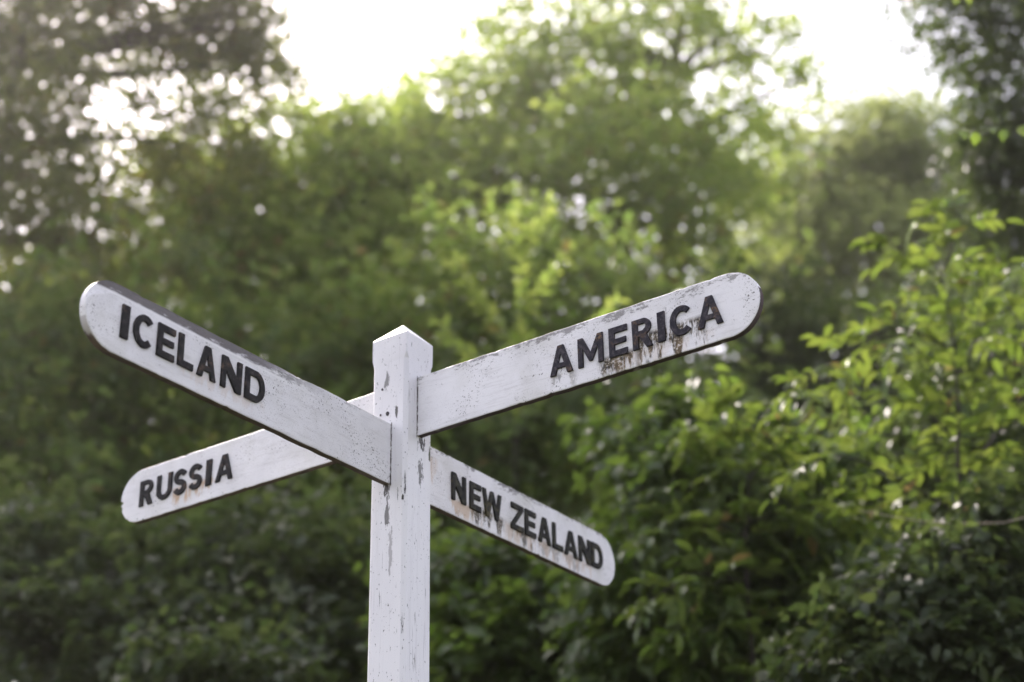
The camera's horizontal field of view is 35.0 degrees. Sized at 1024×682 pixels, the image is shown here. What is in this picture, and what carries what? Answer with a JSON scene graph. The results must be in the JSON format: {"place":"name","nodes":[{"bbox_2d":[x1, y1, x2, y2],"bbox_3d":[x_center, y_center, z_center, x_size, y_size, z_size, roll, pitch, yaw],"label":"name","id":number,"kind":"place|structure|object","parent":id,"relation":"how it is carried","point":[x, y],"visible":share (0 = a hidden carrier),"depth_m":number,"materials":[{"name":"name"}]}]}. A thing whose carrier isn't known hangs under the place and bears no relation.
{"place":"outdoors","nodes":[
{"label":"outdoors","id":0,"kind":"place"},
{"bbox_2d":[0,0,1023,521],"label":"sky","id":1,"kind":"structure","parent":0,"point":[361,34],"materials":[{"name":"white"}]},
{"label":"ground","id":2,"kind":"structure","parent":0,"visible":0},
{"bbox_2d":[0,192,286,657],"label":"tree","id":3,"kind":"object","parent":2,"relation":"on","point":[207,445],"depth_m":20.38,"materials":[{"name":"green plant"}]},
{"bbox_2d":[0,0,337,366],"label":"tree","id":4,"kind":"object","parent":2,"relation":"on","point":[29,38],"visible":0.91,"depth_m":14.92,"materials":[{"name":"green plant"}]},
{"bbox_2d":[0,188,370,678],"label":"understorey tree","id":5,"kind":"object","parent":2,"relation":"on","point":[72,444],"visible":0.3,"depth_m":12.43,"materials":[{"name":"green plant"}]},
{"bbox_2d":[0,453,371,681],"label":"shrub","id":6,"kind":"object","parent":2,"relation":"on","point":[303,582],"visible":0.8,"depth_m":8.66,"materials":[{"name":"green plant"}]},
{"bbox_2d":[112,604,338,681],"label":"shrub","id":7,"kind":"object","parent":2,"relation":"on","point":[252,662],"visible":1,"depth_m":7.45,"materials":[{"name":"green plant"}]},
{"bbox_2d":[98,40,497,482],"bbox_3d":[-2.147,1.242,15.420,4.263,10.256,3.982,7,-27,-15],"label":"tree","id":8,"kind":"object","parent":2,"relation":"on","point":[338,203],"visible":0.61,"depth_m":16.12,"materials":[{"name":"green plant"}]},
{"bbox_2d":[152,212,645,675],"bbox_3d":[-1.230,2.435,21.492,8.883,9.646,6.693,-1,-26,0],"label":"tree","id":9,"kind":"object","parent":2,"relation":"on","point":[426,316],"depth_m":21.27,"materials":[{"name":"green plant"}]},
{"bbox_2d":[79,273,763,681],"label":"signpost","id":10,"kind":"object","parent":2,"relation":"on","point":[379,437],"visible":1,"depth_m":3.51,"materials":[{"name":"white paint"}]},
{"bbox_2d":[185,181,790,658],"bbox_3d":[-0.273,2.017,12.205,4.702,7.766,4.746,-18,-31,30],"label":"understorey tree","id":11,"kind":"object","parent":2,"relation":"on","point":[489,439],"visible":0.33,"depth_m":12.74,"materials":[{"name":"green plant"}]},
{"bbox_2d":[352,509,630,681],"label":"shrub","id":12,"kind":"object","parent":2,"relation":"on","point":[486,624],"visible":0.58,"depth_m":7.57,"materials":[{"name":"green plant"}]},
{"bbox_2d":[427,181,630,489],"bbox_3d":[0.158,1.924,9.652,1.368,6.748,0.408,-1,-26,0],"label":"sapling","id":13,"kind":"object","parent":2,"relation":"on","point":[523,245],"visible":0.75,"depth_m":10.81,"materials":[{"name":"green plant"}]},
{"bbox_2d":[346,0,841,389],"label":"tree","id":14,"kind":"object","parent":2,"relation":"on","point":[606,130],"visible":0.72,"depth_m":18.48,"materials":[{"name":"green plant"}]},
{"bbox_2d":[540,364,927,681],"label":"shrub","id":15,"kind":"object","parent":2,"relation":"on","point":[644,476],"visible":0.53,"depth_m":6.95,"materials":[{"name":"green plant"}]},
{"bbox_2d":[614,380,881,681],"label":"elder bush","id":16,"kind":"object","parent":2,"relation":"on","point":[768,444],"visible":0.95,"depth_m":6.66,"materials":[{"name":"green plant"}]},
{"bbox_2d":[549,214,1023,570],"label":"understorey tree","id":17,"kind":"object","parent":2,"relation":"on","point":[795,348],"visible":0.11,"depth_m":16.11,"materials":[{"name":"green plant"}]},
{"bbox_2d":[569,175,1023,541],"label":"tree","id":18,"kind":"object","parent":2,"relation":"on","point":[894,241],"visible":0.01,"depth_m":18.77,"materials":[{"name":"green plant"}]},
{"bbox_2d":[650,70,1023,371],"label":"tree","id":19,"kind":"object","parent":2,"relation":"on","point":[881,157],"visible":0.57,"depth_m":25.99,"materials":[{"name":"green plant"}]},
{"bbox_2d":[752,459,1023,681],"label":"shrub","id":20,"kind":"object","parent":2,"relation":"on","point":[935,612],"visible":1,"depth_m":5.57,"materials":[{"name":"green plant"}]},
{"bbox_2d":[757,190,1023,572],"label":"elder bush","id":21,"kind":"object","parent":2,"relation":"on","point":[943,355],"visible":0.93,"depth_m":6.56,"materials":[{"name":"green plant"}]},
{"bbox_2d":[806,253,1023,561],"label":"shrub","id":22,"kind":"object","parent":2,"relation":"on","point":[899,430],"visible":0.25,"depth_m":7.80,"materials":[{"name":"green plant"}]},
{"bbox_2d":[861,0,1023,324],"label":"tree","id":23,"kind":"object","parent":2,"relation":"on","point":[992,157],"visible":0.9,"depth_m":12.60,"materials":[{"name":"green plant"}]},
{"bbox_2d":[953,0,1023,145],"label":"birch sapling","id":24,"kind":"object","parent":2,"relation":"on","point":[975,137],"visible":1,"depth_m":5.72,"materials":[{"name":"green plant"}]}
]}

